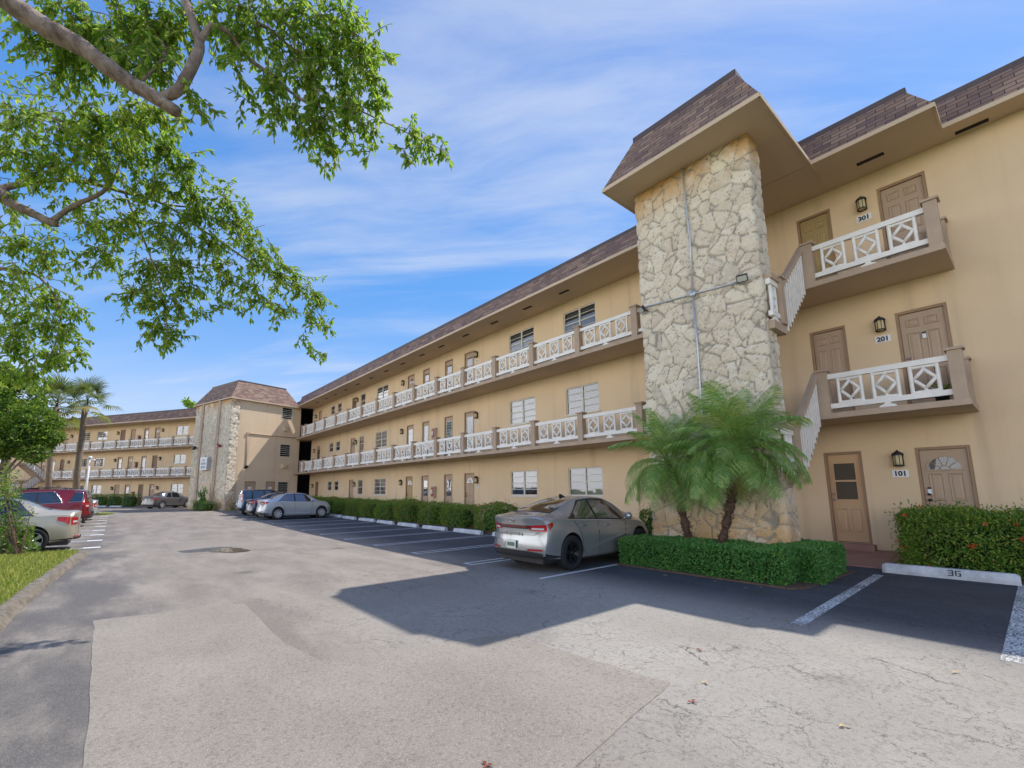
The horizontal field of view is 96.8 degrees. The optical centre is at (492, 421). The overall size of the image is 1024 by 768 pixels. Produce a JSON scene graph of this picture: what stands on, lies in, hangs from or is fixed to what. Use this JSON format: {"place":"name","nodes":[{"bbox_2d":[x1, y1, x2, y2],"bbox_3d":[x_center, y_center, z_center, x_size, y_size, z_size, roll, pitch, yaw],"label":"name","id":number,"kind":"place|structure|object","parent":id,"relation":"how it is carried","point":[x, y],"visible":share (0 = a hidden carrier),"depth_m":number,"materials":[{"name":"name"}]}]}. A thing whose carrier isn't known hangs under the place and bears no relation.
{"place":"outdoors","nodes":[
{"label":"outdoors","id":0,"kind":"place"},
{"bbox_2d":[0,548,77,605],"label":"lawn grass","id":1,"kind":"structure","parent":0,"point":[22,567],"depth_m":9.11,"materials":[{"name":"plant"}]},
{"bbox_2d":[0,506,1023,767],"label":"parking lot","id":2,"kind":"structure","parent":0,"point":[138,636],"depth_m":4.20,"materials":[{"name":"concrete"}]},
{"bbox_2d":[0,461,41,554],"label":"flowering shrub","id":3,"kind":"object","parent":2,"relation":"on","point":[15,545],"visible":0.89,"depth_m":11.58,"materials":[{"name":"green plant"}]},
{"bbox_2d":[0,361,69,481],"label":"shade tree","id":4,"kind":"object","parent":2,"relation":"on","point":[24,430],"visible":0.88,"depth_m":26.00,"materials":[{"name":"green plant"}]},
{"bbox_2d":[0,497,81,552],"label":"parked car","id":5,"kind":"object","parent":2,"relation":"on","point":[55,527],"visible":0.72,"depth_m":12.19,"materials":[{"name":"beige paint"}]},
{"bbox_2d":[0,550,87,630],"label":"kerb","id":6,"kind":"structure","parent":2,"relation":"on","point":[14,604],"depth_m":7.12,"materials":[{"name":"concrete"}]},
{"bbox_2d":[10,487,91,522],"bbox_3d":[-20.058,3.757,19.669,4.109,1.749,2.065,7,-11,-39],"label":"parked car","id":7,"kind":"object","parent":2,"relation":"on","point":[66,499],"visible":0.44,"depth_m":19.85,"materials":[{"name":"red paint"}]},
{"bbox_2d":[26,372,94,488],"bbox_3d":[-31.557,1.383,32.450,4.714,10.484,4.574,7,-11,-39],"label":"cabbage palm","id":8,"kind":"object","parent":2,"relation":"on","point":[56,387],"visible":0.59,"depth_m":32.96,"materials":[{"name":"green plant"}]},
{"bbox_2d":[28,487,93,519],"bbox_3d":[-21.845,4.070,21.803,4.109,1.749,2.065,7,-11,-39],"label":"parked car","id":9,"kind":"object","parent":2,"relation":"on","point":[90,495],"visible":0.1,"depth_m":22.71,"materials":[{"name":"red paint"}]},
{"bbox_2d":[85,456,95,489],"bbox_3d":[-25.820,4.124,28.982,0.410,3.746,0.732,7,-11,-39],"label":"lamp post","id":10,"kind":"object","parent":2,"relation":"on","point":[88,470],"visible":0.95,"depth_m":28.93,"materials":[{"name":"metal"}]},
{"bbox_2d":[58,375,123,488],"bbox_3d":[-27.737,1.412,30.605,3.708,9.830,3.873,-3,-9,16],"label":"cabbage palm","id":11,"kind":"object","parent":2,"relation":"on","point":[86,407],"visible":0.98,"depth_m":30.90,"materials":[{"name":"green plant"}]},
{"bbox_2d":[92,500,98,516],"bbox_3d":[-23.362,4.512,23.878,4.022,1.475,2.013,7,-11,-39],"label":"parked car","id":12,"kind":"object","parent":2,"relation":"on","point":[95,506],"visible":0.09,"depth_m":24.59,"materials":[{"name":"silver paint"}]},
{"bbox_2d":[91,492,110,505],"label":"hedge bush","id":13,"kind":"object","parent":2,"relation":"on","point":[101,499],"visible":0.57,"depth_m":46.65,"materials":[{"name":"green plant"}]},
{"bbox_2d":[102,492,124,506],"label":"hedge bush","id":14,"kind":"object","parent":2,"relation":"on","point":[112,501],"visible":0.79,"depth_m":46.03,"materials":[{"name":"green plant"}]},
{"bbox_2d":[117,493,141,506],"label":"hedge bush","id":15,"kind":"object","parent":2,"relation":"on","point":[129,501],"visible":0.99,"depth_m":45.33,"materials":[{"name":"green plant"}]},
{"bbox_2d":[141,491,187,508],"bbox_3d":[-29.210,7.077,40.899,2.014,1.475,4.022,-3,-9,18],"label":"parked car","id":16,"kind":"object","parent":2,"relation":"on","point":[161,500],"visible":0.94,"depth_m":39.98,"materials":[{"name":"grey paint"}]},
{"bbox_2d":[180,397,195,407],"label":"distant tree","id":17,"kind":"object","parent":2,"relation":"on","point":[188,403],"visible":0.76,"depth_m":74.59,"materials":[{"name":"green plant"}]},
{"bbox_2d":[197,486,207,501],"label":"broadleaf shrub","id":18,"kind":"object","parent":2,"relation":"on","point":[203,497],"visible":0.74,"depth_m":35.13,"materials":[{"name":"green plant"}]},
{"bbox_2d":[192,501,216,510],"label":"shrub","id":19,"kind":"object","parent":2,"relation":"on","point":[204,506],"visible":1,"depth_m":34.18,"materials":[{"name":"green plant"}]},
{"bbox_2d":[0,0,453,395],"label":"shade tree","id":20,"kind":"object","parent":2,"relation":"on","point":[110,56],"visible":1,"depth_m":4.77,"materials":[{"name":"green plant"}]},
{"bbox_2d":[210,548,249,551],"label":"puddle","id":21,"kind":"object","parent":2,"relation":"on","point":[230,550],"visible":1,"depth_m":12.21,"materials":[{"name":"grey liquid"}]},
{"bbox_2d":[235,489,276,514],"bbox_3d":[-14.740,5.261,29.630,3.588,1.610,2.022,7,-11,-39],"label":"parked car","id":22,"kind":"object","parent":2,"relation":"on","point":[242,497],"visible":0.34,"depth_m":28.45,"materials":[{"name":"blue paint"}]},
{"bbox_2d":[245,492,308,517],"bbox_3d":[-12.765,5.045,27.573,4.004,1.440,2.013,7,-11,-39],"label":"parked car","id":23,"kind":"object","parent":2,"relation":"on","point":[251,506],"visible":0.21,"depth_m":26.15,"materials":[{"name":"grey paint"}]},
{"bbox_2d":[255,492,331,519],"bbox_3d":[-11.249,4.777,25.862,4.004,1.474,2.013,7,-11,-39],"label":"parked car","id":24,"kind":"object","parent":2,"relation":"on","point":[278,507],"visible":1,"depth_m":25.09,"materials":[{"name":"silver paint"}]},
{"bbox_2d":[397,522,418,526],"bbox_3d":[-3.779,4.592,20.144,0.200,0.140,1.720,7,-11,-39],"label":"wheel stop","id":25,"kind":"object","parent":2,"relation":"on","point":[407,524],"visible":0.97,"depth_m":19.96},
{"bbox_2d":[330,513,492,534],"bbox_3d":[-5.926,5.316,24.442,1.650,0.362,33.900,7,-11,-39],"label":"planting bed","id":26,"kind":"object","parent":2,"relation":"on","point":[448,527],"visible":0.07,"depth_m":19.99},
{"bbox_2d":[322,496,341,512],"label":"hedge bush","id":27,"kind":"object","parent":26,"relation":"on","point":[328,500],"visible":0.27,"depth_m":29.76,"materials":[{"name":"green plant"}]},
{"bbox_2d":[331,495,356,514],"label":"hedge bush","id":28,"kind":"object","parent":26,"relation":"on","point":[339,508],"visible":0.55,"depth_m":28.13,"materials":[{"name":"green plant"}]},
{"bbox_2d":[342,496,372,515],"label":"hedge bush","id":29,"kind":"object","parent":26,"relation":"on","point":[353,508],"visible":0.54,"depth_m":26.53,"materials":[{"name":"green plant"}]},
{"bbox_2d":[356,496,384,517],"bbox_3d":[-6.731,4.847,25.485,1.708,1.292,2.045,7,-11,-39],"label":"hedge bush","id":30,"kind":"object","parent":26,"relation":"on","point":[368,508],"visible":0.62,"depth_m":25.02,"materials":[{"name":"green plant"}]},
{"bbox_2d":[372,498,400,519],"bbox_3d":[-5.407,4.576,23.875,1.732,1.351,2.260,7,-11,-39],"label":"hedge bush","id":31,"kind":"object","parent":26,"relation":"on","point":[385,510],"visible":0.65,"depth_m":23.44,"materials":[{"name":"green plant"}]},
{"bbox_2d":[391,495,425,521],"bbox_3d":[-4.063,4.322,22.284,1.708,1.392,2.062,7,-11,-39],"label":"hedge bush","id":32,"kind":"object","parent":26,"relation":"on","point":[408,510],"visible":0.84,"depth_m":21.90,"materials":[{"name":"green plant"}]},
{"bbox_2d":[415,498,452,524],"bbox_3d":[-2.578,4.104,20.466,1.717,1.282,1.899,7,-11,-39],"label":"hedge bush","id":33,"kind":"object","parent":26,"relation":"on","point":[431,516],"visible":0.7,"depth_m":20.08,"materials":[{"name":"green plant"}]},
{"bbox_2d":[438,498,481,527],"bbox_3d":[-1.377,3.877,19.020,1.732,1.268,2.226,7,-11,-39],"label":"hedge bush","id":34,"kind":"object","parent":26,"relation":"on","point":[459,515],"visible":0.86,"depth_m":18.63,"materials":[{"name":"green plant"}]},
{"bbox_2d":[471,499,518,531],"bbox_3d":[0.160,3.562,17.213,1.728,1.326,2.022,7,-11,-39],"label":"hedge bush","id":35,"kind":"object","parent":26,"relation":"on","point":[489,513],"visible":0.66,"depth_m":16.94,"materials":[{"name":"green plant"}]},
{"bbox_2d":[637,503,651,535],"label":"hedge bush","id":36,"kind":"object","parent":26,"relation":"on","point":[643,515],"visible":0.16,"depth_m":12.34,"materials":[{"name":"green plant"}]},
{"bbox_2d":[422,525,447,530],"bbox_3d":[-2.379,4.333,18.466,0.200,0.140,1.720,7,-11,-39],"label":"wheel stop","id":37,"kind":"object","parent":2,"relation":"on","point":[435,527],"visible":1,"depth_m":18.28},
{"bbox_2d":[453,528,483,534],"bbox_3d":[-0.937,4.075,16.824,0.200,0.140,1.720,6,-11,-38],"label":"wheel stop","id":38,"kind":"object","parent":2,"relation":"on","point":[471,531],"visible":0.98,"depth_m":16.67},
{"bbox_2d":[494,494,647,569],"bbox_3d":[1.916,2.389,10.303,4.060,1.467,2.052,7,-11,-39],"label":"parked car","id":39,"kind":"object","parent":2,"relation":"on","point":[566,532],"visible":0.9,"depth_m":9.20,"materials":[{"name":"silver paint"}]},
{"bbox_2d":[615,562,854,589],"bbox_3d":[4.637,2.973,8.963,2.530,0.185,3.500,7,-11,-39],"label":"planting bed","id":40,"kind":"object","parent":2,"relation":"on","point":[799,585],"visible":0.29,"depth_m":7.71,"materials":[{"name":"soil"}]},
{"bbox_2d":[607,407,717,546],"bbox_3d":[3.693,1.224,9.553,2.596,3.041,2.102,7,-11,-39],"label":"date palm","id":41,"kind":"object","parent":40,"relation":"on","point":[671,469],"visible":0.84,"depth_m":9.29,"materials":[{"name":"green plant"}]},
{"bbox_2d":[618,533,847,585],"bbox_3d":[4.589,2.621,9.004,2.468,0.690,3.576,7,-11,-39],"label":"box hedge","id":42,"kind":"object","parent":40,"relation":"on","point":[823,562],"visible":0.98,"depth_m":7.99,"materials":[{"name":"green plant"}]},
{"bbox_2d":[663,380,815,542],"bbox_3d":[4.574,0.851,8.357,2.451,3.417,2.581,7,-11,-39],"label":"date palm","id":43,"kind":"object","parent":40,"relation":"on","point":[737,462],"visible":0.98,"depth_m":8.14,"materials":[{"name":"green plant"}]},
{"bbox_2d":[882,563,1021,585],"bbox_3d":[7.869,2.636,7.880,0.231,0.168,1.701,7,-12,-41],"label":"wheel stop","id":44,"kind":"object","parent":2,"relation":"on","point":[969,575],"visible":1,"depth_m":7.75,"materials":[{"name":"concrete"}]},
{"bbox_2d":[933,563,1023,584],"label":"planting bed","id":45,"kind":"object","parent":2,"relation":"on","point":[1022,582],"depth_m":8.64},
{"bbox_2d":[884,498,1023,580],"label":"ixora hedge","id":46,"kind":"object","parent":45,"relation":"on","point":[979,543],"visible":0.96,"depth_m":8.08,"materials":[{"name":"green plant"}]},
{"bbox_2d":[0,0,1023,461],"label":"sky","id":47,"kind":"structure","parent":0,"point":[536,105],"materials":[{"name":"blue"}]},
{"bbox_2d":[830,541,904,568],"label":"walkway","id":48,"kind":"structure","parent":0,"point":[866,555],"depth_m":9.59,"materials":[{"name":"concrete"}]},
{"label":"ground","id":49,"kind":"structure","parent":0,"visible":0},
{"bbox_2d":[0,408,195,505],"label":"apartment wing","id":50,"kind":"structure","parent":49,"relation":"on","point":[126,449],"depth_m":48.70,"materials":[{"name":"paint"}]},
{"bbox_2d":[91,485,100,493],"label":"window","id":51,"kind":"structure","parent":50,"relation":"in","point":[96,489],"depth_m":50.36,"materials":[{"name":"white glass"}]},
{"bbox_2d":[94,458,104,466],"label":"window","id":52,"kind":"structure","parent":50,"relation":"in","point":[99,462],"depth_m":50.81,"materials":[{"name":"white glass"}]},
{"bbox_2d":[96,431,107,440],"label":"window","id":53,"kind":"structure","parent":50,"relation":"in","point":[103,435],"depth_m":51.19,"materials":[{"name":"white glass"}]},
{"bbox_2d":[116,457,122,477],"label":"door","id":54,"kind":"structure","parent":50,"relation":"in","point":[119,464],"depth_m":49.61,"materials":[{"name":"silver metal"}]},
{"bbox_2d":[127,456,132,476],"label":"door","id":55,"kind":"structure","parent":50,"relation":"in","point":[130,459],"depth_m":49.11,"materials":[{"name":"metal"}]},
{"bbox_2d":[137,484,143,504],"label":"door","id":56,"kind":"structure","parent":50,"relation":"in","point":[140,489],"depth_m":47.98,"materials":[{"name":"wood"}]},
{"bbox_2d":[141,456,146,476],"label":"door","id":57,"kind":"structure","parent":50,"relation":"in","point":[143,461],"depth_m":48.47,"materials":[{"name":"silver metal"}]},
{"bbox_2d":[151,455,157,476],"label":"door","id":58,"kind":"structure","parent":50,"relation":"in","point":[154,460],"depth_m":47.96,"materials":[{"name":"brown metal"}]},
{"bbox_2d":[171,484,182,493],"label":"window","id":59,"kind":"structure","parent":50,"relation":"in","point":[178,488],"depth_m":46.52,"materials":[{"name":"white glass"}]},
{"bbox_2d":[174,454,185,463],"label":"window","id":60,"kind":"structure","parent":50,"relation":"in","point":[180,459],"depth_m":46.95,"materials":[{"name":"white glass"}]},
{"bbox_2d":[175,425,188,435],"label":"window","id":61,"kind":"structure","parent":50,"relation":"in","point":[182,430],"depth_m":47.39,"materials":[{"name":"white glass"}]},
{"bbox_2d":[187,380,300,510],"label":"corner tower","id":62,"kind":"structure","parent":49,"relation":"on","point":[229,415],"depth_m":37.28,"materials":[{"name":"paint"}]},
{"bbox_2d":[199,457,210,469],"bbox_3d":[-23.305,3.379,36.744,1.240,1.150,0.283,-6,-10,34],"label":"wall sign","id":63,"kind":"object","parent":62,"relation":"attached to","point":[205,462],"visible":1,"depth_m":36.48,"materials":[{"name":"white paint"}]},
{"bbox_2d":[202,483,210,500],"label":"door","id":64,"kind":"structure","parent":62,"relation":"in","point":[208,485],"depth_m":36.15,"materials":[{"name":"paint"}]},
{"bbox_2d":[244,481,255,489],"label":"door","id":65,"kind":"structure","parent":62,"relation":"in","point":[248,484],"depth_m":36.38,"materials":[{"name":"wood"}]},
{"bbox_2d":[245,432,293,465],"bbox_3d":[-18.443,2.480,38.157,0.095,2.680,4.660,-6,-10,34],"label":"conduit","id":66,"kind":"object","parent":62,"relation":"attached to","point":[247,433],"visible":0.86,"depth_m":36.54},
{"bbox_2d":[266,481,274,489],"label":"door","id":67,"kind":"structure","parent":62,"relation":"in","point":[269,485],"depth_m":37.76,"materials":[{"name":"wood"}]},
{"bbox_2d":[277,482,288,492],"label":"louvre window","id":68,"kind":"structure","parent":62,"relation":"in","point":[281,486],"depth_m":38.65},
{"bbox_2d":[279,444,290,456],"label":"louvre window","id":69,"kind":"structure","parent":62,"relation":"in","point":[284,449],"depth_m":39.09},
{"bbox_2d":[282,407,292,419],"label":"louvre window","id":70,"kind":"structure","parent":62,"relation":"in","point":[286,413],"depth_m":39.59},
{"bbox_2d":[293,56,1023,562],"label":"apartment building","id":71,"kind":"structure","parent":49,"relation":"on","point":[569,372],"depth_m":10.31,"materials":[{"name":"beige paint"}]},
{"bbox_2d":[349,480,353,499],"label":"door","id":72,"kind":"structure","parent":71,"relation":"in","point":[350,481],"depth_m":32.93,"materials":[{"name":"wood"}]},
{"bbox_2d":[350,438,354,466],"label":"door","id":73,"kind":"structure","parent":71,"relation":"in","point":[352,450],"depth_m":33.36,"materials":[{"name":"metal"}]},
{"bbox_2d":[373,478,385,495],"bbox_3d":[-7.232,4.234,29.360,0.295,1.140,1.760,7,-11,-39],"label":"window","id":74,"kind":"structure","parent":71,"relation":"in","point":[381,482],"depth_m":29.49,"materials":[{"name":"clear glass"}]},
{"bbox_2d":[376,430,386,448],"bbox_3d":[-7.254,1.209,29.820,0.295,1.160,1.760,7,-11,-39],"label":"window","id":75,"kind":"structure","parent":71,"relation":"in","point":[382,436],"depth_m":29.88,"materials":[{"name":"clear glass"}]},
{"bbox_2d":[377,384,387,402],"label":"window","id":76,"kind":"structure","parent":71,"relation":"in","point":[383,391],"depth_m":30.41,"materials":[{"name":"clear glass"}]},
{"bbox_2d":[405,476,412,501],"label":"door","id":77,"kind":"structure","parent":71,"relation":"in","point":[409,480],"depth_m":26.42,"materials":[{"name":"wood"}]},
{"bbox_2d":[406,424,413,459],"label":"door","id":78,"kind":"structure","parent":71,"relation":"in","point":[410,429],"depth_m":26.88,"materials":[{"name":"silver metal"}]},
{"bbox_2d":[407,374,414,404],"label":"door","id":79,"kind":"structure","parent":71,"relation":"in","point":[411,379],"depth_m":27.39,"materials":[{"name":"wood"}]},
{"bbox_2d":[421,475,428,513],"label":"door","id":80,"kind":"structure","parent":71,"relation":"in","point":[424,482],"depth_m":25.09,"materials":[{"name":"wood"}]},
{"bbox_2d":[422,421,428,457],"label":"door","id":81,"kind":"structure","parent":71,"relation":"in","point":[425,425],"depth_m":25.52,"materials":[{"name":"silver metal"}]},
{"bbox_2d":[423,368,429,399],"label":"door","id":82,"kind":"structure","parent":71,"relation":"in","point":[426,373],"depth_m":26.00,"materials":[{"name":"wood"}]},
{"bbox_2d":[431,486,436,497],"bbox_3d":[-3.186,3.756,24.087,0.243,0.600,0.320,7,-11,-39],"label":"extinguisher cabinet","id":83,"kind":"object","parent":71,"relation":"attached to","point":[433,491],"visible":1,"depth_m":24.00,"materials":[{"name":"beige metal"}]},
{"bbox_2d":[444,474,451,511],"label":"door","id":84,"kind":"structure","parent":71,"relation":"in","point":[447,479],"depth_m":23.34,"materials":[{"name":"wood"}]},
{"bbox_2d":[444,415,452,455],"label":"door","id":85,"kind":"structure","parent":71,"relation":"in","point":[448,432],"depth_m":23.78,"materials":[{"name":"silver metal"}]},
{"bbox_2d":[445,359,452,392],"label":"door","id":86,"kind":"structure","parent":71,"relation":"in","point":[448,364],"depth_m":24.27,"materials":[{"name":"wood"}]},
{"bbox_2d":[464,473,473,514],"bbox_3d":[-1.110,3.541,21.844,0.130,2.080,0.830,7,-11,-39],"label":"door","id":87,"kind":"structure","parent":71,"relation":"in","point":[468,477],"depth_m":21.94,"materials":[{"name":"wood"}]},
{"bbox_2d":[464,411,473,453],"bbox_3d":[-1.133,0.629,22.287,0.130,2.230,0.830,7,-11,-39],"label":"door","id":88,"kind":"structure","parent":71,"relation":"in","point":[468,416],"depth_m":22.38,"materials":[{"name":"silver metal"}]},
{"bbox_2d":[465,350,473,385],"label":"door","id":89,"kind":"structure","parent":71,"relation":"in","point":[469,357],"depth_m":22.84,"materials":[{"name":"wood"}]},
{"bbox_2d":[508,326,533,358],"bbox_3d":[1.318,-3.455,19.960,0.295,1.130,1.700,7,-11,-39],"label":"window","id":90,"kind":"structure","parent":71,"relation":"in","point":[520,340],"depth_m":20.03,"materials":[{"name":"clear glass"}]},
{"bbox_2d":[509,396,535,426],"bbox_3d":[1.341,-0.425,19.500,0.295,1.160,1.700,7,-11,-39],"label":"window","id":91,"kind":"structure","parent":71,"relation":"in","point":[524,410],"depth_m":19.50,"materials":[{"name":"white glass"}]},
{"bbox_2d":[510,470,537,496],"bbox_3d":[1.364,2.600,19.040,0.295,1.140,1.700,7,-11,-39],"label":"window","id":92,"kind":"structure","parent":71,"relation":"in","point":[525,482],"depth_m":19.08,"materials":[{"name":"white glass"}]},
{"bbox_2d":[564,302,596,339],"bbox_3d":[3.386,-3.848,17.477,0.295,1.130,1.670,7,-11,-39],"label":"window","id":93,"kind":"structure","parent":71,"relation":"in","point":[584,316],"depth_m":17.53,"materials":[{"name":"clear glass"}]},
{"bbox_2d":[565,381,599,416],"bbox_3d":[3.409,-0.818,17.017,0.295,1.160,1.670,7,-11,-39],"label":"window","id":94,"kind":"structure","parent":71,"relation":"in","point":[583,398],"depth_m":17.02,"materials":[{"name":"white glass"}]},
{"bbox_2d":[569,466,603,497],"bbox_3d":[3.432,2.207,16.557,0.295,1.140,1.670,7,-11,-39],"label":"window","id":95,"kind":"structure","parent":71,"relation":"in","point":[586,481],"depth_m":16.55,"materials":[{"name":"white glass"}]},
{"bbox_2d":[645,168,736,503],"bbox_3d":[4.341,-2.147,10.016,0.060,7.859,2.208,7,-11,-39],"label":"conduit","id":96,"kind":"object","parent":71,"relation":"attached to","point":[692,293],"visible":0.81,"depth_m":10.00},
{"bbox_2d":[736,273,747,282],"bbox_3d":[5.037,-2.878,9.176,0.200,0.153,0.217,-7,-11,35],"label":"floodlight","id":97,"kind":"object","parent":71,"relation":"attached to","point":[741,277],"visible":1,"depth_m":9.11,"materials":[{"name":"metal"}]},
{"bbox_2d":[796,209,837,282],"bbox_3d":[8.222,-4.158,11.485,0.130,2.250,0.730,7,-11,-39],"label":"door","id":98,"kind":"structure","parent":71,"relation":"in","point":[817,228],"depth_m":11.51,"materials":[{"name":"wood"}]},
{"bbox_2d":[809,325,855,412],"bbox_3d":[8.245,-1.153,11.029,0.130,2.230,0.730,7,-11,-39],"label":"door","id":99,"kind":"structure","parent":71,"relation":"in","point":[829,349],"depth_m":11.04,"materials":[{"name":"wood"}]},
{"bbox_2d":[823,451,872,543],"bbox_3d":[8.267,1.758,10.586,0.130,2.080,0.730,7,-11,-39],"label":"door","id":100,"kind":"structure","parent":71,"relation":"in","point":[848,504],"depth_m":10.58,"materials":[{"name":"wood"}]},
{"bbox_2d":[855,196,866,211],"bbox_3d":[8.735,-5.178,10.771,0.209,0.350,0.214,7,-11,-39],"label":"wall lantern","id":101,"kind":"object","parent":71,"relation":"attached to","point":[860,202],"depth_m":10.72,"materials":[{"name":"metal"}]},
{"bbox_2d":[856,212,871,222],"bbox_3d":[8.801,-4.825,10.775,0.016,0.150,0.270,7,-11,-39],"label":"number plate","id":102,"kind":"object","parent":71,"relation":"attached to","point":[864,217],"visible":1,"depth_m":10.77,"materials":[{"name":"white paint"}]},
{"bbox_2d":[873,316,885,331],"bbox_3d":[8.774,-2.219,10.300,0.209,0.350,0.214,7,-11,-39],"label":"wall lantern","id":103,"kind":"object","parent":71,"relation":"attached to","point":[879,322],"depth_m":10.25,"materials":[{"name":"metal"}]},
{"bbox_2d":[875,334,890,343],"bbox_3d":[8.845,-1.866,10.300,0.016,0.150,0.270,7,-11,-39],"label":"number plate","id":104,"kind":"object","parent":71,"relation":"attached to","point":[883,338],"visible":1,"depth_m":10.29,"materials":[{"name":"white paint"}]},
{"bbox_2d":[891,450,904,465],"bbox_3d":[8.786,0.799,9.855,0.209,0.350,0.214,7,-11,-39],"label":"wall lantern","id":105,"kind":"object","parent":71,"relation":"attached to","point":[897,457],"depth_m":9.80,"materials":[{"name":"metal"}]},
{"bbox_2d":[892,470,908,476],"bbox_3d":[8.851,1.137,9.864,0.016,0.150,0.270,7,-11,-39],"label":"number plate","id":106,"kind":"object","parent":71,"relation":"attached to","point":[900,473],"visible":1,"depth_m":9.86,"materials":[{"name":"white paint"}]},
{"bbox_2d":[876,171,928,259],"bbox_3d":[9.295,-4.362,10.196,0.130,2.250,0.830,7,-11,-39],"label":"door","id":107,"kind":"structure","parent":71,"relation":"in","point":[901,197],"depth_m":10.27,"materials":[{"name":"wood"}]},
{"bbox_2d":[895,302,953,403],"bbox_3d":[9.318,-1.357,9.739,0.130,2.230,0.830,7,-11,-39],"label":"door","id":108,"kind":"structure","parent":71,"relation":"in","point":[933,319],"depth_m":9.79,"materials":[{"name":"wood"}]},
{"bbox_2d":[931,366,951,400],"bbox_3d":[8.694,-0.723,8.824,0.496,0.751,0.500,7,-11,-39],"label":"potted plant","id":109,"kind":"object","parent":71,"relation":"on","point":[940,398],"visible":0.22,"depth_m":8.73,"materials":[{"name":"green plant"}]},
{"bbox_2d":[914,445,979,543],"bbox_3d":[9.340,1.554,9.297,0.130,2.080,0.830,7,-11,-39],"label":"door","id":110,"kind":"structure","parent":71,"relation":"in","point":[949,470],"depth_m":9.35,"materials":[{"name":"wood"}]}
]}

